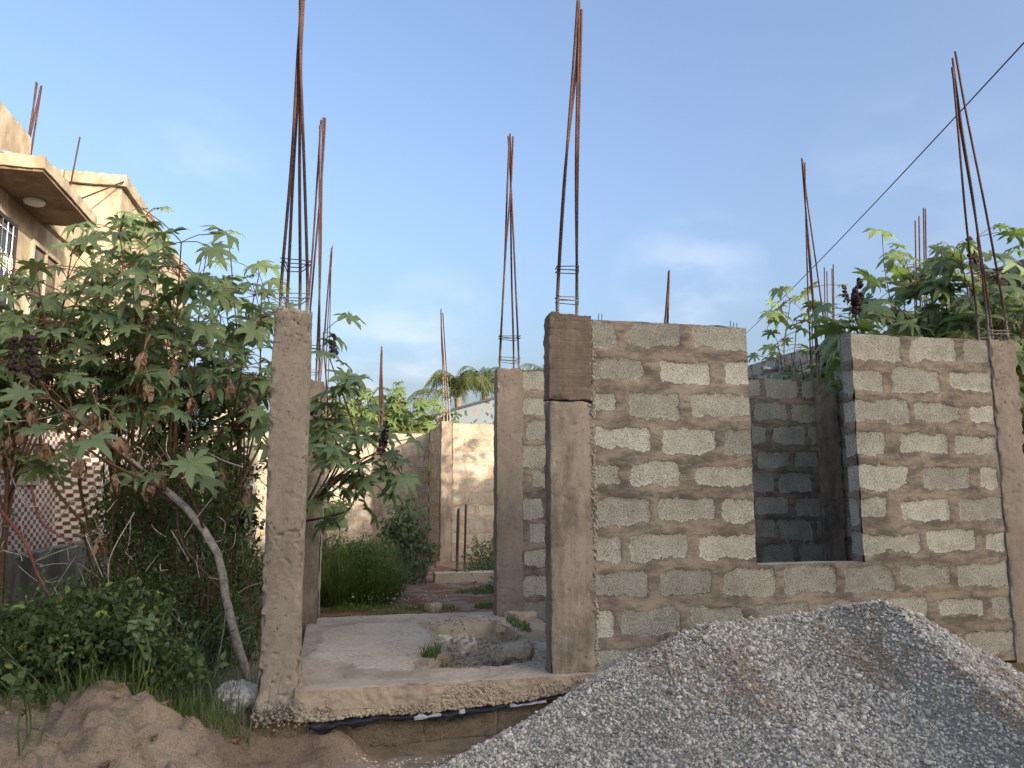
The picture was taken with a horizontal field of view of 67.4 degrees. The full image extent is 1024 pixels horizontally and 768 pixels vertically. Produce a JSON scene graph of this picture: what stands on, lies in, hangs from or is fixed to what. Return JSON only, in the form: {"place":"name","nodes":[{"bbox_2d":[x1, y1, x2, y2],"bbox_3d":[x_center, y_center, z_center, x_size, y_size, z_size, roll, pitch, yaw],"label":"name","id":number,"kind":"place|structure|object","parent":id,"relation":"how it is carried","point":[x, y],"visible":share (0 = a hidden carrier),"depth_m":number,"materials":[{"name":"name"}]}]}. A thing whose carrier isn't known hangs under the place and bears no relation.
{"place":"outdoors","nodes":[
{"label":"outdoors","id":0,"kind":"place"},
{"bbox_2d":[0,546,493,767],"bbox_3d":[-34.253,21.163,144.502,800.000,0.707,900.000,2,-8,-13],"label":"ground","id":1,"kind":"structure","parent":0,"point":[96,733],"depth_m":3.97,"materials":[{"name":"soil"}]},
{"bbox_2d":[1,667,70,755],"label":"broadleaf weed","id":2,"kind":"object","parent":1,"relation":"on","point":[26,691],"visible":0.99,"depth_m":3.58,"materials":[{"name":"green plant"}]},
{"bbox_2d":[36,589,85,696],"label":"flowering weed","id":3,"kind":"object","parent":1,"relation":"on","point":[50,601],"visible":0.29,"depth_m":4.38,"materials":[{"name":"green plant"}]},
{"bbox_2d":[2,535,121,625],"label":"garden wall","id":4,"kind":"structure","parent":1,"relation":"on","point":[16,576],"depth_m":7.82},
{"bbox_2d":[0,230,133,623],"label":"castor bush","id":5,"kind":"object","parent":1,"relation":"on","point":[14,322],"visible":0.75,"depth_m":5.97,"materials":[{"name":"green plant"}]},
{"bbox_2d":[0,566,135,687],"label":"wild bush","id":6,"kind":"object","parent":1,"relation":"on","point":[83,571],"visible":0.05,"depth_m":5.56,"materials":[{"name":"green plant"}]},
{"bbox_2d":[0,81,189,571],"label":"neighbour house","id":7,"kind":"structure","parent":1,"relation":"on","point":[44,202],"depth_m":9.86,"materials":[{"name":"paint"}]},
{"bbox_2d":[0,211,18,309],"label":"window","id":8,"kind":"structure","parent":7,"relation":"in","point":[8,228],"depth_m":8.80,"materials":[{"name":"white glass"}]},
{"bbox_2d":[16,438,42,484],"bbox_3d":[-6.067,0.979,9.652,0.055,0.580,0.650,2,-8,-13],"label":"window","id":9,"kind":"structure","parent":7,"relation":"in","point":[19,482],"depth_m":9.67,"materials":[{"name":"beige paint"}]},
{"bbox_2d":[25,239,59,319],"bbox_3d":[-6.055,-1.227,9.905,0.055,1.020,0.950,2,-8,-13],"label":"window","id":10,"kind":"structure","parent":7,"relation":"in","point":[37,252],"depth_m":9.89,"materials":[{"name":"beige paint"}]},
{"bbox_2d":[28,206,197,635],"bbox_3d":[-3.423,0.205,6.542,1.286,4.028,3.146,6,-10,-39],"label":"castor bush","id":11,"kind":"object","parent":1,"relation":"on","point":[109,376],"visible":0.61,"depth_m":6.33,"materials":[{"name":"green plant"}]},
{"bbox_2d":[0,568,229,703],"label":"weeds","id":12,"kind":"object","parent":1,"relation":"on","point":[46,654],"visible":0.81,"depth_m":4.31,"materials":[{"name":"green plant"}]},
{"bbox_2d":[0,335,253,682],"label":"castor bush","id":13,"kind":"object","parent":1,"relation":"on","point":[190,464],"visible":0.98,"depth_m":5.10,"materials":[{"name":"green plant"}]},
{"bbox_2d":[0,435,264,661],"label":"dead twigs","id":14,"kind":"object","parent":13,"relation":"attached to","point":[129,537],"visible":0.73,"depth_m":5.01,"materials":[{"name":"brown wood"}]},
{"bbox_2d":[0,653,254,743],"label":"grass","id":15,"kind":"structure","parent":1,"relation":"on","point":[191,711],"depth_m":4.32,"materials":[{"name":"green dried leaf"}]},
{"bbox_2d":[0,255,262,677],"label":"cane tangle","id":16,"kind":"object","parent":1,"relation":"on","point":[60,496],"visible":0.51,"depth_m":5.30,"materials":[{"name":"brown plant"}]},
{"bbox_2d":[122,613,160,694],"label":"broadleaf weed","id":17,"kind":"object","parent":1,"relation":"on","point":[140,632],"visible":0.97,"depth_m":4.19,"materials":[{"name":"green plant"}]},
{"bbox_2d":[39,417,264,670],"bbox_3d":[-2.512,1.152,5.495,1.557,1.879,1.415,2,-8,-13],"label":"wild bush","id":18,"kind":"object","parent":1,"relation":"on","point":[149,555],"visible":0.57,"depth_m":5.54,"materials":[{"name":"green plant"}]},
{"bbox_2d":[59,208,255,608],"bbox_3d":[-2.867,0.217,6.662,1.330,4.061,3.151,2,-8,-13],"label":"castor bush","id":19,"kind":"object","parent":1,"relation":"on","point":[184,292],"visible":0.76,"depth_m":5.71,"materials":[{"name":"green plant"}]},
{"bbox_2d":[0,595,324,748],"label":"tall grass","id":20,"kind":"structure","parent":1,"relation":"on","point":[217,681],"depth_m":4.55,"materials":[{"name":"green plant"}]},
{"bbox_2d":[74,357,264,615],"bbox_3d":[-3.063,1.014,7.011,1.566,2.564,1.230,2,-8,-13],"label":"wild bush","id":21,"kind":"object","parent":1,"relation":"on","point":[182,429],"visible":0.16,"depth_m":6.99,"materials":[{"name":"green plant"}]},
{"bbox_2d":[98,681,245,767],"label":"fallen leaves","id":22,"kind":"object","parent":1,"relation":"on","point":[234,740],"visible":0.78,"depth_m":4.06,"materials":[{"name":"brown plant"}]},
{"bbox_2d":[0,681,386,767],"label":"soil crumbs","id":23,"kind":"object","parent":1,"relation":"on","point":[116,697],"visible":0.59,"depth_m":3.88,"materials":[{"name":"brown soil"}]},
{"bbox_2d":[159,539,264,675],"bbox_3d":[-2.237,1.734,6.026,0.858,0.948,1.608,2,-8,-13],"label":"wild bush","id":24,"kind":"object","parent":1,"relation":"on","point":[226,636],"visible":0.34,"depth_m":5.76,"materials":[{"name":"green plant"}]},
{"bbox_2d":[202,408,257,579],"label":"block wall","id":25,"kind":"structure","parent":1,"relation":"on","point":[254,483],"depth_m":12.61,"materials":[{"name":"beige concrete"}]},
{"bbox_2d":[211,679,258,713],"bbox_3d":[-1.717,1.964,4.822,0.314,0.207,0.284,2,-8,-13],"label":"plastic bag","id":26,"kind":"object","parent":1,"relation":"on","point":[252,688],"visible":0.56,"depth_m":4.73,"materials":[{"name":"white plastic"}]},
{"bbox_2d":[177,225,297,616],"bbox_3d":[-2.351,0.461,6.639,1.068,3.569,2.729,4,-9,-28],"label":"castor bush","id":27,"kind":"object","parent":1,"relation":"on","point":[248,393],"visible":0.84,"depth_m":6.34,"materials":[{"name":"green plant"}]},
{"bbox_2d":[250,0,312,727],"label":"concrete column","id":28,"kind":"structure","parent":1,"relation":"on","point":[284,555],"depth_m":4.88,"materials":[{"name":"grey concrete"}]},
{"bbox_2d":[162,429,428,557],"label":"block wall","id":29,"kind":"structure","parent":1,"relation":"on","point":[357,517],"depth_m":15.63,"materials":[{"name":"beige concrete"}]},
{"bbox_2d":[317,386,326,617],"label":"block wall","id":30,"kind":"structure","parent":1,"relation":"on","point":[320,540],"depth_m":7.64,"materials":[{"name":"grey concrete"}]},
{"bbox_2d":[320,245,332,552],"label":"concrete column","id":31,"kind":"structure","parent":1,"relation":"on","point":[327,303],"depth_m":11.62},
{"bbox_2d":[254,311,424,639],"bbox_3d":[-1.394,0.678,6.215,1.479,2.719,0.980,-7,-10,40],"label":"castor bush","id":32,"kind":"object","parent":1,"relation":"on","point":[328,453],"visible":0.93,"depth_m":6.07,"materials":[{"name":"green plant"}]},
{"bbox_2d":[258,535,437,607],"bbox_3d":[-2.086,2.155,9.217,2.802,0.896,2.746,2,-8,-13],"label":"grass mound","id":33,"kind":"object","parent":1,"relation":"on","point":[337,593],"depth_m":8.73,"materials":[{"name":"green plant"}]},
{"bbox_2d":[324,503,375,561],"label":"milkweed","id":34,"kind":"object","parent":1,"relation":"on","point":[341,520],"visible":0.12,"depth_m":10.48,"materials":[{"name":"green plant"}]},
{"bbox_2d":[326,387,377,431],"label":"castor bush","id":35,"kind":"object","parent":1,"relation":"on","point":[353,411],"visible":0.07,"depth_m":17.12,"materials":[{"name":"green plant"}]},
{"bbox_2d":[319,529,408,602],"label":"wild bush","id":36,"kind":"object","parent":1,"relation":"on","point":[370,546],"visible":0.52,"depth_m":9.16,"materials":[{"name":"green plant"}]},
{"bbox_2d":[373,346,384,552],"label":"concrete column","id":37,"kind":"structure","parent":1,"relation":"on","point":[378,506],"depth_m":15.64,"materials":[{"name":"beige concrete"}]},
{"bbox_2d":[350,381,441,432],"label":"castor bush","id":38,"kind":"object","parent":1,"relation":"on","point":[397,418],"visible":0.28,"depth_m":17.60,"materials":[{"name":"green plant"}]},
{"bbox_2d":[346,589,452,608],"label":"white flowers","id":39,"kind":"object","parent":1,"relation":"on","point":[401,598],"visible":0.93,"depth_m":8.45,"materials":[{"name":"plant"}]},
{"bbox_2d":[375,494,441,583],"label":"pale shrub","id":40,"kind":"object","parent":1,"relation":"on","point":[404,529],"visible":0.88,"depth_m":10.82,"materials":[{"name":"green plant"}]},
{"bbox_2d":[250,611,601,734],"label":"porch slab","id":41,"kind":"structure","parent":1,"relation":"on","point":[360,666],"depth_m":5.08,"materials":[{"name":"concrete"}]},
{"bbox_2d":[302,117,325,645],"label":"concrete column","id":42,"kind":"structure","parent":41,"relation":"on","point":[310,590],"depth_m":7.13,"materials":[{"name":"grey concrete"}]},
{"bbox_2d":[418,638,449,667],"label":"grass tuft","id":43,"kind":"object","parent":41,"relation":"on","point":[435,652],"visible":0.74,"depth_m":5.58,"materials":[{"name":"green plant"}]},
{"bbox_2d":[437,632,476,653],"bbox_3d":[-0.407,2.034,6.027,0.387,0.136,0.184,2,-8,-13],"label":"plastic bag","id":44,"kind":"object","parent":41,"relation":"on","point":[455,640],"visible":0.95,"depth_m":6.01,"materials":[{"name":"white plastic"}]},
{"bbox_2d":[418,616,546,667],"bbox_3d":[-0.304,2.151,6.316,0.824,0.184,1.931,2,-8,-13],"label":"loose rubble","id":45,"kind":"object","parent":41,"relation":"on","point":[494,641],"visible":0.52,"depth_m":6.41,"materials":[{"name":"stone"}]},
{"bbox_2d":[496,622,514,632],"bbox_3d":[-0.054,2.182,6.862,0.150,0.080,0.194,3,-10,26],"label":"concrete chunk","id":46,"kind":"object","parent":41,"relation":"on","point":[501,627],"visible":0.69,"depth_m":6.80,"materials":[{"name":"grey concrete"}]},
{"bbox_2d":[481,639,531,663],"bbox_3d":[-0.027,2.058,5.918,0.417,0.144,0.201,-1,-13,-28],"label":"concrete chunk","id":47,"kind":"object","parent":41,"relation":"on","point":[510,651],"visible":1,"depth_m":5.86,"materials":[{"name":"grey concrete"}]},
{"bbox_2d":[493,133,523,616],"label":"concrete column","id":48,"kind":"structure","parent":41,"relation":"on","point":[508,496],"depth_m":7.56,"materials":[{"name":"grey concrete"}]},
{"bbox_2d":[504,610,536,617],"bbox_3d":[0.098,2.218,7.347,0.347,0.092,0.163,8,-5,-24],"label":"concrete chunk","id":49,"kind":"object","parent":41,"relation":"on","point":[528,614],"visible":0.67,"depth_m":7.30,"materials":[{"name":"grey concrete"}]},
{"bbox_2d":[543,0,599,673],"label":"concrete column","id":50,"kind":"structure","parent":41,"relation":"on","point":[572,612],"depth_m":5.29,"materials":[{"name":"grey concrete"}]},
{"bbox_2d":[320,583,531,632],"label":"ground grass","id":51,"kind":"structure","parent":1,"relation":"on","point":[486,604],"depth_m":8.33,"materials":[{"name":"green plant"}]},
{"bbox_2d":[406,403,460,540],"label":"castor bush","id":52,"kind":"object","parent":1,"relation":"on","point":[422,419],"visible":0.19,"depth_m":17.86,"materials":[{"name":"green plant"}]},
{"bbox_2d":[424,602,442,611],"bbox_3d":[-0.845,2.421,8.312,0.190,0.117,0.160,6,-10,-36],"label":"stone","id":53,"kind":"object","parent":1,"relation":"on","point":[435,606],"visible":0.93,"depth_m":8.26,"materials":[{"name":"stone"}]},
{"bbox_2d":[428,425,439,559],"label":"block wall","id":54,"kind":"structure","parent":1,"relation":"on","point":[434,480],"depth_m":15.06,"materials":[{"name":"beige concrete"}]},
{"bbox_2d":[309,693,566,733],"bbox_3d":[-0.226,2.071,4.885,2.061,0.147,0.088,2,-8,-13],"label":"polythene sheet","id":55,"kind":"object","parent":1,"relation":"on","point":[352,722],"visible":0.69,"depth_m":4.78,"materials":[{"name":"black plastic"}]},
{"bbox_2d":[438,309,452,561],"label":"concrete column","id":56,"kind":"structure","parent":1,"relation":"on","point":[445,494],"depth_m":14.19,"materials":[{"name":"beige concrete"}]},
{"bbox_2d":[403,369,493,406],"bbox_3d":[-2.073,2.448,27.094,3.180,5.946,3.256,7,-10,-41],"label":"coconut palm","id":57,"kind":"object","parent":1,"relation":"on","point":[462,383],"visible":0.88,"depth_m":27.29,"materials":[{"name":"green plant"}]},
{"bbox_2d":[414,397,494,531],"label":"house","id":58,"kind":"structure","parent":1,"relation":"on","point":[480,412],"depth_m":22.43,"materials":[{"name":"concrete block"},{"name":"mortar"},{"name":"cast concrete"}]},
{"bbox_2d":[456,504,466,571],"bbox_3d":[-0.744,2.310,11.153,0.162,1.110,0.152,2,-8,-13],"label":"column starter","id":59,"kind":"object","parent":1,"relation":"on","point":[457,540],"depth_m":11.11,"materials":[{"name":"brown metal"}]},
{"bbox_2d":[433,570,493,582],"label":"concrete kerb","id":60,"kind":"structure","parent":1,"relation":"on","point":[458,576],"depth_m":10.94,"materials":[{"name":"grey concrete"}]},
{"bbox_2d":[441,366,498,399],"bbox_3d":[-0.947,2.615,31.603,4.037,6.835,3.274,5,-9,-33],"label":"coconut palm","id":61,"kind":"object","parent":1,"relation":"on","point":[489,375],"visible":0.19,"depth_m":31.62,"materials":[{"name":"green plant"}]},
{"bbox_2d":[450,532,493,594],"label":"ground weeds","id":62,"kind":"object","parent":1,"relation":"on","point":[481,563],"visible":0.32,"depth_m":12.20,"materials":[{"name":"green plant"}]},
{"bbox_2d":[451,423,493,561],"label":"block wall","id":63,"kind":"structure","parent":1,"relation":"on","point":[472,466],"depth_m":14.29,"materials":[{"name":"beige concrete"}]},
{"bbox_2d":[520,363,543,370],"bbox_3d":[1.350,2.527,31.001,3.030,6.845,3.522,-2,-8,15],"label":"coconut palm","id":64,"kind":"object","parent":1,"relation":"on","point":[539,368],"visible":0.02,"depth_m":31.54,"materials":[{"name":"green plant"}]},
{"bbox_2d":[251,656,1023,757],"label":"foundation wall","id":65,"kind":"structure","parent":1,"relation":"on","point":[385,738],"depth_m":4.82,"materials":[{"name":"concrete"}]},
{"bbox_2d":[587,314,1015,670],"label":"block wall","id":66,"kind":"structure","parent":65,"relation":"on","point":[676,526],"depth_m":5.64,"materials":[{"name":"concrete"}]},
{"bbox_2d":[836,382,851,560],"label":"block wall","id":67,"kind":"structure","parent":65,"relation":"on","point":[848,537],"depth_m":8.34,"materials":[{"name":"grey concrete"}]},
{"bbox_2d":[951,51,1023,662],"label":"concrete column","id":68,"kind":"structure","parent":65,"relation":"on","point":[1005,389],"depth_m":6.18,"materials":[{"name":"grey concrete"}]},
{"bbox_2d":[664,270,669,322],"bbox_3d":[2.501,0.635,12.661,0.347,5.182,0.259,2,-8,-13],"label":"rebar","id":69,"kind":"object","parent":1,"relation":"on","point":[667,302],"depth_m":12.94,"materials":[{"name":"brown metal"}]},
{"bbox_2d":[522,370,822,622],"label":"block wall","id":70,"kind":"structure","parent":1,"relation":"on","point":[785,479],"depth_m":8.20,"materials":[{"name":"grey concrete"}]},
{"bbox_2d":[355,599,1023,767],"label":"gravel pile","id":71,"kind":"object","parent":1,"relation":"on","point":[879,683],"visible":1,"depth_m":4.54,"materials":[{"name":"gravel"}]},
{"bbox_2d":[748,340,838,379],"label":"boundary wall","id":72,"kind":"structure","parent":1,"relation":"on","point":[754,371],"depth_m":14.08,"materials":[{"name":"grey concrete"}]},
{"bbox_2d":[760,366,778,371],"bbox_3d":[4.793,-0.273,14.177,0.484,0.108,0.090,4,-9,-25],"label":"drain pipe","id":73,"kind":"object","parent":72,"relation":"attached to","point":[770,369],"visible":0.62,"depth_m":14.12,"materials":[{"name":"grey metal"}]},
{"bbox_2d":[824,264,834,344],"bbox_3d":[5.293,-0.984,12.792,0.285,2.102,0.020,2,-8,-13],"label":"rod bundle","id":74,"kind":"object","parent":72,"relation":"attached to","point":[833,301],"visible":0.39,"depth_m":12.88,"materials":[{"name":"brown metal"}]},
{"bbox_2d":[748,281,858,379],"bbox_3d":[3.746,0.656,9.326,1.462,4.197,1.804,-4,-9,26],"label":"castor bush","id":75,"kind":"object","parent":1,"relation":"on","point":[778,318],"visible":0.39,"depth_m":9.76,"materials":[{"name":"green plant"}]},
{"bbox_2d":[801,158,846,560],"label":"concrete column","id":76,"kind":"structure","parent":1,"relation":"on","point":[832,503],"depth_m":8.35,"materials":[{"name":"grey concrete"}]},
{"bbox_2d":[807,228,1023,434],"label":"castor bush","id":77,"kind":"object","parent":1,"relation":"on","point":[910,286],"visible":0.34,"depth_m":7.60,"materials":[{"name":"green plant"}]},
{"bbox_2d":[892,223,1023,453],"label":"castor bush","id":78,"kind":"object","parent":1,"relation":"on","point":[1013,306],"visible":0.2,"depth_m":7.95,"materials":[{"name":"green plant"}]},
{"bbox_2d":[969,259,1023,433],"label":"wall","id":79,"kind":"structure","parent":1,"relation":"on","point":[1015,268],"depth_m":9.34,"materials":[{"name":"grey concrete"}]},
{"bbox_3d":[9.117,1.941,30.796,0.260,7.912,0.260,2,-8,-13],"label":"utility pole","id":80,"kind":"object","parent":1,"relation":"on","visible":0},
{"bbox_2d":[749,42,1023,330],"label":"overhead cable","id":81,"kind":"object","parent":80,"relation":"attached to","point":[1020,46],"visible":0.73,"depth_m":12.71,"materials":[{"name":"rubber"}]},
{"bbox_2d":[0,0,1023,429],"label":"sky","id":82,"kind":"structure","parent":0,"point":[699,118],"materials":[{"name":"blue"}]},
{"bbox_2d":[914,208,927,310],"bbox_3d":[5.629,-1.531,10.562,0.310,1.875,0.020,2,-8,-13],"label":"rod bundle","id":83,"kind":"object","parent":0,"point":[924,242],"visible":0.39,"depth_m":10.63,"materials":[{"name":"brown metal"}]}
]}

